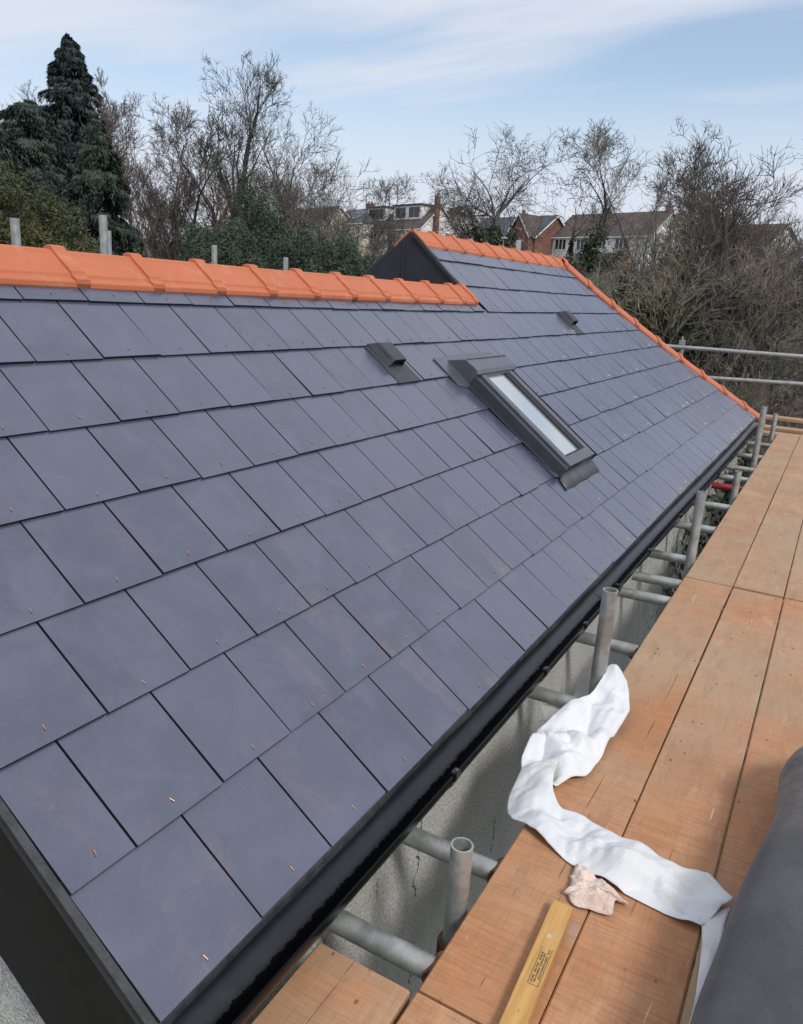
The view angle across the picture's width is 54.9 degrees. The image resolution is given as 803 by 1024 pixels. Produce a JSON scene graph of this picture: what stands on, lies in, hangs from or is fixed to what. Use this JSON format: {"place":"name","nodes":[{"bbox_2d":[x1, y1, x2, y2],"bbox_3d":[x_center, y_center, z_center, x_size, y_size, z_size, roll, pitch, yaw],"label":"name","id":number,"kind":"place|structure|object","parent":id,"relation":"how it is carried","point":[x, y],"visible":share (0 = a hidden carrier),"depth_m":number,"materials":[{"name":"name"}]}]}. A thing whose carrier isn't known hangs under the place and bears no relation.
{"place":"outdoors","nodes":[
{"label":"outdoors","id":0,"kind":"place"},
{"bbox_2d":[0,0,802,270],"label":"sky","id":1,"kind":"structure","parent":0,"point":[402,80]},
{"bbox_2d":[143,240,802,1023],"bbox_3d":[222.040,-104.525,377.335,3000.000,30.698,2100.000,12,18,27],"label":"ground","id":2,"kind":"structure","parent":0,"point":[773,640],"depth_m":10.57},
{"bbox_2d":[0,127,55,231],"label":"conifer","id":3,"kind":"object","parent":2,"relation":"on","point":[6,148],"visible":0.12,"depth_m":24.78,"materials":[{"name":"green plant"}]},
{"bbox_2d":[0,99,76,215],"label":"conifer","id":4,"kind":"object","parent":2,"relation":"on","point":[33,132],"visible":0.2,"depth_m":29.33,"materials":[{"name":"green plant"}]},
{"bbox_2d":[0,79,83,162],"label":"bare tree","id":5,"kind":"object","parent":2,"relation":"on","point":[27,91],"visible":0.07,"depth_m":39.90,"materials":[{"name":"brown plant"}]},
{"bbox_2d":[28,164,73,238],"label":"conifer","id":6,"kind":"object","parent":2,"relation":"on","point":[53,176],"visible":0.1,"depth_m":27.68,"materials":[{"name":"green plant"}]},
{"bbox_2d":[0,158,115,254],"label":"evergreen bush","id":7,"kind":"object","parent":2,"relation":"on","point":[32,232],"visible":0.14,"depth_m":21.45,"materials":[{"name":"green plant"}]},
{"bbox_2d":[55,230,89,252],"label":"evergreen bush","id":8,"kind":"object","parent":2,"relation":"on","point":[80,248],"visible":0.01,"depth_m":19.19,"materials":[{"name":"green plant"}]},
{"bbox_2d":[37,32,128,220],"bbox_3d":[-15.328,-13.902,36.704,8.328,15.656,8.238,12,18,27],"label":"conifer","id":9,"kind":"object","parent":2,"relation":"on","point":[69,109],"visible":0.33,"depth_m":34.58,"materials":[{"name":"green plant"}]},
{"bbox_2d":[47,116,147,257],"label":"conifer","id":10,"kind":"object","parent":2,"relation":"on","point":[97,186],"visible":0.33,"depth_m":25.65,"materials":[{"name":"green plant"}]},
{"bbox_2d":[84,65,134,199],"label":"bare tree","id":11,"kind":"object","parent":2,"relation":"on","point":[105,96],"visible":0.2,"depth_m":40.31,"materials":[{"name":"brown plant"}]},
{"bbox_2d":[90,93,184,258],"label":"bare tree","id":12,"kind":"object","parent":2,"relation":"on","point":[126,152],"visible":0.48,"depth_m":35.92,"materials":[{"name":"brown plant"}]},
{"bbox_2d":[132,243,142,256],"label":"evergreen bush","id":13,"kind":"object","parent":2,"relation":"on","point":[137,249],"visible":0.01,"depth_m":21.38,"materials":[{"name":"green plant"}]},
{"bbox_2d":[124,162,157,255],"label":"bare tree","id":14,"kind":"object","parent":2,"relation":"on","point":[140,196],"visible":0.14,"depth_m":49.14,"materials":[{"name":"brown plant"}]},
{"bbox_2d":[10,215,287,270],"bbox_3d":[-1.663,0.140,6.921,0.950,4.944,8.000,12,18,27],"label":"scaffold","id":15,"kind":"object","parent":2,"relation":"on","point":[105,241],"visible":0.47,"depth_m":4.80,"materials":[{"name":"metal"}]},
{"bbox_2d":[140,154,185,252],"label":"bare tree","id":16,"kind":"object","parent":2,"relation":"on","point":[163,195],"visible":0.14,"depth_m":45.61,"materials":[{"name":"brown plant"}]},
{"bbox_2d":[128,198,197,258],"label":"bare tree","id":17,"kind":"object","parent":2,"relation":"on","point":[137,205],"visible":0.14,"depth_m":44.52,"materials":[{"name":"brown plant"}]},
{"bbox_2d":[142,197,185,258],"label":"bare tree","id":18,"kind":"object","parent":2,"relation":"on","point":[163,234],"visible":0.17,"depth_m":40.22,"materials":[{"name":"brown plant"}]},
{"bbox_2d":[130,108,205,259],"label":"bare tree","id":19,"kind":"object","parent":2,"relation":"on","point":[176,233],"visible":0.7,"depth_m":37.92,"materials":[{"name":"brown plant"}]},
{"bbox_2d":[152,165,206,237],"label":"bare tree","id":20,"kind":"object","parent":2,"relation":"on","point":[185,197],"visible":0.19,"depth_m":48.16,"materials":[{"name":"brown plant"}]},
{"bbox_2d":[120,89,241,232],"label":"bare tree","id":21,"kind":"object","parent":2,"relation":"on","point":[182,124],"visible":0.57,"depth_m":40.24,"materials":[{"name":"brown plant"}]},
{"bbox_2d":[175,232,220,264],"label":"evergreen bush","id":22,"kind":"object","parent":2,"relation":"on","point":[203,254],"depth_m":23.70,"materials":[{"name":"green plant"}]},
{"bbox_2d":[188,151,243,231],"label":"bare tree","id":23,"kind":"object","parent":2,"relation":"on","point":[210,189],"visible":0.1,"depth_m":53.33,"materials":[{"name":"brown plant"}]},
{"bbox_2d":[177,216,269,268],"bbox_3d":[-5.954,-6.486,25.784,3.808,6.508,3.183,-3,17,-21],"label":"evergreen bush","id":24,"kind":"object","parent":2,"relation":"on","point":[233,252],"visible":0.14,"depth_m":24.57,"materials":[{"name":"green plant"}]},
{"bbox_2d":[170,49,282,238],"bbox_3d":[-7.738,-14.853,37.827,5.647,13.637,6.118,7,16,11],"label":"bare tree","id":25,"kind":"object","parent":2,"relation":"on","point":[245,160],"visible":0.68,"depth_m":36.47,"materials":[{"name":"brown plant"}]},
{"bbox_2d":[118,100,340,259],"bbox_3d":[-7.670,-13.021,37.729,7.761,10.179,12.066,12,18,27],"label":"bare tree","id":26,"kind":"object","parent":2,"relation":"on","point":[200,142],"visible":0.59,"depth_m":33.22,"materials":[{"name":"brown plant"}]},
{"bbox_2d":[215,164,250,225],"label":"bare tree","id":27,"kind":"object","parent":2,"relation":"on","point":[225,205],"visible":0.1,"depth_m":47.97,"materials":[{"name":"brown plant"}]},
{"bbox_2d":[184,207,281,250],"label":"bare tree","id":28,"kind":"object","parent":2,"relation":"on","point":[220,222],"visible":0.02,"depth_m":41.93,"materials":[{"name":"brown plant"}]},
{"bbox_2d":[206,184,301,225],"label":"bare tree","id":29,"kind":"object","parent":2,"relation":"on","point":[265,209],"visible":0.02,"depth_m":46.40,"materials":[{"name":"brown plant"}]},
{"bbox_2d":[227,167,297,261],"bbox_3d":[-5.235,-8.279,28.492,3.277,8.134,3.355,12,18,27],"label":"evergreen bush","id":30,"kind":"object","parent":2,"relation":"on","point":[262,228],"visible":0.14,"depth_m":27.21,"materials":[{"name":"green plant"}]},
{"bbox_2d":[198,55,347,230],"bbox_3d":[-5.979,-14.255,36.820,6.645,13.055,4.925,3,16,-2],"label":"bare tree","id":31,"kind":"object","parent":2,"relation":"on","point":[281,124],"visible":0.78,"depth_m":34.98,"materials":[{"name":"brown plant"}]},
{"bbox_2d":[200,132,384,254],"bbox_3d":[-4.512,-11.978,35.692,7.156,10.396,8.023,13,18,30],"label":"bare tree","id":32,"kind":"object","parent":2,"relation":"on","point":[290,187],"visible":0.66,"depth_m":35.12,"materials":[{"name":"brown plant"}]},
{"bbox_2d":[252,217,336,273],"bbox_3d":[-3.881,-6.793,26.778,3.884,6.591,3.786,5,16,6],"label":"evergreen bush","id":33,"kind":"object","parent":2,"relation":"on","point":[302,257],"visible":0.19,"depth_m":25.90,"materials":[{"name":"green plant"}]},
{"bbox_2d":[273,178,320,230],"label":"bare tree","id":34,"kind":"object","parent":2,"relation":"on","point":[301,204],"visible":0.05,"depth_m":55.22,"materials":[{"name":"brown plant"}]},
{"bbox_2d":[279,206,349,245],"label":"distant house","id":35,"kind":"structure","parent":2,"relation":"on","point":[343,212],"depth_m":116.10,"materials":[{"name":"brown tile"}]},
{"bbox_2d":[301,190,337,239],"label":"bare tree","id":36,"kind":"object","parent":2,"relation":"on","point":[318,208],"visible":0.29,"depth_m":56.98,"materials":[{"name":"brown plant"}]},
{"bbox_2d":[290,148,373,262],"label":"bare tree","id":37,"kind":"object","parent":2,"relation":"on","point":[347,166],"visible":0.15,"depth_m":33.42,"materials":[{"name":"brown plant"}]},
{"bbox_2d":[310,225,366,276],"bbox_3d":[-2.468,-6.983,27.938,3.620,6.370,3.461,-8,19,-34],"label":"evergreen bush","id":38,"kind":"object","parent":2,"relation":"on","point":[346,260],"visible":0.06,"depth_m":26.87,"materials":[{"name":"green plant"}]},
{"bbox_2d":[318,197,358,243],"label":"bare tree","id":39,"kind":"object","parent":2,"relation":"on","point":[339,217],"visible":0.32,"depth_m":57.97,"materials":[{"name":"brown plant"}]},
{"bbox_2d":[336,234,372,274],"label":"evergreen bush","id":40,"kind":"object","parent":2,"relation":"on","point":[368,263],"visible":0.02,"depth_m":28.68,"materials":[{"name":"green plant"}]},
{"bbox_2d":[341,201,375,254],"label":"distant house","id":41,"kind":"structure","parent":2,"relation":"on","point":[362,242],"depth_m":114.36,"materials":[{"name":"grey stone"}]},
{"bbox_2d":[0,228,765,1023],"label":"house","id":42,"kind":"structure","parent":2,"relation":"on","point":[306,578],"depth_m":2.25,"materials":[{"name":"stone"}]},
{"bbox_2d":[345,169,424,268],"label":"bare tree","id":43,"kind":"object","parent":2,"relation":"on","point":[390,231],"visible":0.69,"depth_m":44.71,"materials":[{"name":"brown plant"}]},
{"bbox_2d":[366,185,455,255],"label":"distant house","id":44,"kind":"structure","parent":2,"relation":"on","point":[411,211],"depth_m":107.70,"materials":[{"name":"white tile"}]},
{"bbox_2d":[411,162,507,240],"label":"bare tree","id":45,"kind":"object","parent":2,"relation":"on","point":[460,226],"visible":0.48,"depth_m":45.29,"materials":[{"name":"brown plant"}]},
{"bbox_2d":[447,206,478,239],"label":"distant house","id":46,"kind":"structure","parent":2,"relation":"on","point":[459,217],"depth_m":109.62,"materials":[{"name":"white tile"}]},
{"bbox_2d":[428,121,581,251],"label":"bare tree","id":47,"kind":"object","parent":2,"relation":"on","point":[502,206],"visible":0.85,"depth_m":43.06,"materials":[{"name":"brown plant"}]},
{"bbox_2d":[466,220,518,248],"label":"ivy","id":48,"kind":"object","parent":47,"relation":"attached to","point":[498,236],"visible":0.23,"depth_m":42.36,"materials":[{"name":"green plant"}]},
{"bbox_2d":[469,210,564,255],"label":"distant house","id":49,"kind":"structure","parent":2,"relation":"on","point":[548,222],"depth_m":94.33,"materials":[{"name":"red brick"}]},
{"bbox_2d":[326,337,802,1019],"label":"scaffold","id":50,"kind":"object","parent":2,"relation":"on","point":[460,857],"visible":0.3,"depth_m":2.59,"materials":[{"name":"metal"}]},
{"bbox_2d":[251,943,409,1023],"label":"scaffold board","id":51,"kind":"object","parent":50,"relation":"on","point":[324,984],"visible":0.95,"depth_m":1.49,"materials":[{"name":"brown wood"}]},
{"bbox_2d":[396,992,475,1023],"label":"scaffold board","id":52,"kind":"object","parent":50,"relation":"on","point":[421,1009],"visible":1,"depth_m":1.46,"materials":[{"name":"brown wood"}]},
{"bbox_2d":[418,577,731,1023],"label":"scaffold board","id":53,"kind":"object","parent":50,"relation":"on","point":[475,972],"visible":0.71,"depth_m":1.95,"materials":[{"name":"brown wood"}]},
{"bbox_2d":[499,900,572,1023],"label":"timber batten","id":54,"kind":"object","parent":53,"relation":"on","point":[525,995],"visible":1,"depth_m":1.55,"materials":[{"name":"yellow wood"}]},
{"bbox_2d":[563,864,628,914],"bbox_3d":[0.451,0.867,1.775,0.145,0.028,0.128,12,18,27],"label":"rag","id":55,"kind":"object","parent":53,"relation":"on","point":[587,889],"visible":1,"depth_m":1.76,"materials":[{"name":"fabric"}]},
{"bbox_2d":[507,664,733,1023],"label":"membrane strip","id":56,"kind":"object","parent":53,"relation":"on","point":[569,739],"visible":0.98,"depth_m":1.98,"materials":[{"name":"white fabric"}]},
{"bbox_2d":[540,588,782,1023],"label":"scaffold board","id":57,"kind":"object","parent":50,"relation":"on","point":[632,962],"visible":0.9,"depth_m":2.04,"materials":[{"name":"brown wood"}]},
{"bbox_2d":[680,599,802,1023],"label":"scaffold board","id":58,"kind":"object","parent":50,"relation":"on","point":[776,741],"visible":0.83,"depth_m":2.40,"materials":[{"name":"brown wood"}]},
{"bbox_2d":[690,746,802,1023],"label":"dark cloth","id":59,"kind":"object","parent":58,"relation":"on","point":[754,974],"visible":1,"depth_m":1.41,"materials":[{"name":"grey fabric"}]},
{"bbox_2d":[685,433,799,589],"bbox_3d":[3.015,-0.259,6.426,0.228,0.040,5.965,12,18,27],"label":"scaffold board","id":60,"kind":"object","parent":50,"relation":"on","point":[721,558],"visible":0.85,"depth_m":5.05,"materials":[{"name":"brown wood"}]},
{"bbox_2d":[733,481,802,598],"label":"scaffold board","id":61,"kind":"object","parent":50,"relation":"on","point":[765,568],"visible":0.98,"depth_m":4.55,"materials":[{"name":"brown wood"}]},
{"bbox_2d":[756,423,802,433],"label":"scaffold board","id":62,"kind":"object","parent":50,"relation":"on","point":[787,429],"depth_m":9.26,"materials":[{"name":"brown wood"}]},
{"bbox_2d":[759,413,802,423],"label":"scaffold board","id":63,"kind":"object","parent":50,"relation":"on","point":[788,419],"depth_m":9.52,"materials":[{"name":"brown wood"}]},
{"bbox_2d":[762,430,800,436],"bbox_3d":[5.482,-0.691,8.578,2.820,0.038,0.220,12,18,27],"label":"scaffold board","id":64,"kind":"object","parent":50,"relation":"on","point":[766,433],"depth_m":9.10,"materials":[{"name":"brown wood"}]},
{"bbox_2d":[780,434,802,484],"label":"scaffold board","id":65,"kind":"object","parent":50,"relation":"on","point":[793,472],"visible":0.94,"depth_m":6.97,"materials":[{"name":"brown wood"}]},
{"bbox_2d":[784,522,802,601],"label":"scaffold board","id":66,"kind":"object","parent":50,"relation":"on","point":[794,589],"visible":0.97,"depth_m":4.05,"materials":[{"name":"brown wood"}]},
{"bbox_2d":[538,117,659,292],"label":"bare tree","id":67,"kind":"object","parent":2,"relation":"on","point":[605,217],"visible":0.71,"depth_m":42.01,"materials":[{"name":"brown plant"}]},
{"bbox_2d":[563,224,623,277],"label":"ivy","id":68,"kind":"object","parent":67,"relation":"attached to","point":[591,258],"visible":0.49,"depth_m":43.32,"materials":[{"name":"green plant"}]},
{"bbox_2d":[516,226,686,315],"bbox_3d":[4.900,-3.853,20.862,5.011,6.936,5.536,-8,20,-36],"label":"bush","id":69,"kind":"object","parent":2,"relation":"on","point":[604,285],"visible":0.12,"depth_m":19.82,"materials":[{"name":"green plant"}]},
{"bbox_2d":[554,249,668,338],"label":"tree","id":70,"kind":"object","parent":2,"relation":"on","point":[582,274],"visible":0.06,"depth_m":24.70,"materials":[{"name":"brown plant"}]},
{"bbox_2d":[551,203,681,272],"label":"distant house","id":71,"kind":"structure","parent":2,"relation":"on","point":[561,236],"depth_m":90.02,"materials":[{"name":"brown tile"}]},
{"bbox_2d":[554,239,566,249],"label":"window","id":72,"kind":"structure","parent":71,"relation":"in","point":[560,244],"depth_m":94.38,"materials":[{"name":"white glass"}]},
{"bbox_2d":[576,238,588,249],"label":"window","id":73,"kind":"structure","parent":71,"relation":"in","point":[578,244],"depth_m":92.18,"materials":[{"name":"white glass"}]},
{"bbox_2d":[612,269,650,317],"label":"green bush","id":74,"kind":"object","parent":2,"relation":"on","point":[624,288],"visible":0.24,"depth_m":22.00,"materials":[{"name":"green plant"}]},
{"bbox_2d":[581,116,706,328],"bbox_3d":[9.423,-9.230,30.754,7.258,10.646,3.086,-3,17,-22],"label":"bare tree","id":75,"kind":"object","parent":2,"relation":"on","point":[601,155],"visible":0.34,"depth_m":29.77,"materials":[{"name":"brown plant"}]},
{"bbox_2d":[594,259,720,368],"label":"tree","id":76,"kind":"object","parent":2,"relation":"on","point":[662,303],"visible":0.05,"depth_m":22.50,"materials":[{"name":"brown plant"}]},
{"bbox_2d":[609,172,709,303],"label":"bare tree","id":77,"kind":"object","parent":2,"relation":"on","point":[652,220],"visible":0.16,"depth_m":31.37,"materials":[{"name":"brown plant"}]},
{"bbox_2d":[622,292,703,344],"bbox_3d":[5.878,-2.695,19.148,2.120,5.425,1.598,1,16,-9],"label":"green bush","id":78,"kind":"object","parent":2,"relation":"on","point":[644,321],"visible":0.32,"depth_m":18.21,"materials":[{"name":"green plant"}]},
{"bbox_2d":[644,258,690,304],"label":"green bush","id":79,"kind":"object","parent":2,"relation":"on","point":[664,293],"visible":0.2,"depth_m":24.23,"materials":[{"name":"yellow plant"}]},
{"bbox_2d":[646,158,733,324],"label":"bare tree","id":80,"kind":"object","parent":2,"relation":"on","point":[685,226],"visible":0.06,"depth_m":29.07,"materials":[{"name":"brown plant"}]},
{"bbox_2d":[593,116,802,393],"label":"bare tree","id":81,"kind":"object","parent":2,"relation":"on","point":[722,246],"visible":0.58,"depth_m":22.36,"materials":[{"name":"brown plant"}]},
{"bbox_2d":[683,270,783,399],"bbox_3d":[9.590,-3.991,23.076,3.064,6.246,3.718,10,17,20],"label":"ivy","id":82,"kind":"object","parent":81,"relation":"attached to","point":[714,345],"visible":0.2,"depth_m":22.55,"materials":[{"name":"green plant"}]},
{"bbox_2d":[648,187,748,259],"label":"bare tree","id":83,"kind":"object","parent":2,"relation":"on","point":[665,194],"visible":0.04,"depth_m":34.69,"materials":[{"name":"brown plant"}]},
{"bbox_2d":[632,235,766,376],"bbox_3d":[9.248,-5.014,24.717,4.423,7.303,4.795,5,16,6],"label":"bare tree","id":84,"kind":"object","parent":2,"relation":"on","point":[662,261],"visible":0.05,"depth_m":23.87,"materials":[{"name":"brown plant"}]},
{"bbox_2d":[661,145,747,359],"bbox_3d":[10.926,-7.947,28.735,4.092,10.191,5.855,17,21,39],"label":"bare tree","id":85,"kind":"object","parent":2,"relation":"on","point":[716,201],"visible":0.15,"depth_m":27.02,"materials":[{"name":"brown plant"}]},
{"bbox_2d":[608,210,802,386],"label":"bare tree","id":86,"kind":"object","parent":2,"relation":"on","point":[670,324],"visible":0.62,"depth_m":17.61,"materials":[{"name":"brown plant"}]},
{"bbox_2d":[626,206,802,439],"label":"bare tree","id":87,"kind":"object","parent":2,"relation":"on","point":[733,363],"visible":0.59,"depth_m":16.79,"materials":[{"name":"brown plant"}]},
{"bbox_2d":[651,164,801,399],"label":"bare tree","id":88,"kind":"object","parent":2,"relation":"on","point":[736,198],"visible":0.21,"depth_m":26.34,"materials":[{"name":"brown plant"}]},
{"bbox_2d":[666,226,802,402],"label":"bare tree","id":89,"kind":"object","parent":2,"relation":"on","point":[706,371],"visible":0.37,"depth_m":21.52,"materials":[{"name":"brown plant"}]},
{"bbox_2d":[684,328,801,438],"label":"shrub","id":90,"kind":"object","parent":2,"relation":"on","point":[769,390],"visible":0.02,"depth_m":21.85,"materials":[{"name":"brown plant"}]},
{"bbox_2d":[685,341,801,437],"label":"shrub","id":91,"kind":"object","parent":2,"relation":"on","point":[764,387],"visible":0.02,"depth_m":23.77,"materials":[{"name":"brown plant"}]},
{"bbox_2d":[689,139,802,343],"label":"bare tree","id":92,"kind":"object","parent":2,"relation":"on","point":[766,270],"visible":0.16,"depth_m":22.91,"materials":[{"name":"brown plant"}]},
{"bbox_2d":[709,261,802,371],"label":"ivy","id":93,"kind":"object","parent":92,"relation":"attached to","point":[791,324],"visible":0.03,"depth_m":23.31,"materials":[{"name":"green plant"}]},
{"bbox_2d":[689,347,802,465],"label":"shrub","id":94,"kind":"object","parent":2,"relation":"on","point":[783,407],"visible":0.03,"depth_m":18.68,"materials":[{"name":"brown plant"}]},
{"bbox_2d":[691,315,802,402],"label":"shrub","id":95,"kind":"object","parent":2,"relation":"on","point":[791,362],"visible":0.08,"depth_m":27.24,"materials":[{"name":"brown plant"}]},
{"bbox_2d":[717,336,802,442],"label":"shrub","id":96,"kind":"object","parent":2,"relation":"on","point":[780,398],"visible":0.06,"depth_m":21.48,"materials":[{"name":"brown plant"}]},
{"bbox_2d":[721,362,802,438],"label":"shrub","id":97,"kind":"object","parent":2,"relation":"on","point":[777,404],"visible":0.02,"depth_m":20.39,"materials":[{"name":"brown plant"}]},
{"bbox_2d":[729,223,798,278],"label":"distant house","id":98,"kind":"structure","parent":2,"relation":"on","point":[777,226],"depth_m":75.57,"materials":[{"name":"brown tile"}]},
{"bbox_2d":[737,177,802,317],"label":"bare tree","id":99,"kind":"object","parent":2,"relation":"on","point":[765,220],"visible":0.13,"depth_m":31.40,"materials":[{"name":"brown plant"}]},
{"bbox_2d":[738,239,802,426],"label":"bare tree","id":100,"kind":"object","parent":2,"relation":"on","point":[772,385],"visible":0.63,"depth_m":19.46,"materials":[{"name":"brown plant"}]},
{"bbox_2d":[742,367,800,463],"bbox_3d":[8.150,-1.086,16.138,7.392,3.908,7.252,9,17,17],"label":"shrub","id":101,"kind":"object","parent":2,"relation":"on","point":[767,430],"visible":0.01,"depth_m":16.11,"materials":[{"name":"brown plant"}]},
{"bbox_2d":[744,363,802,466],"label":"shrub","id":102,"kind":"object","parent":2,"relation":"on","point":[786,413],"visible":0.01,"depth_m":18.53,"materials":[{"name":"brown plant"}]},
{"bbox_2d":[749,321,802,408],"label":"shrub","id":103,"kind":"object","parent":2,"relation":"on","point":[781,374],"visible":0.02,"depth_m":26.48,"materials":[{"name":"brown plant"}]},
{"bbox_2d":[752,319,802,424],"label":"shrub","id":104,"kind":"object","parent":2,"relation":"on","point":[781,375],"visible":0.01,"depth_m":26.36,"materials":[{"name":"brown plant"}]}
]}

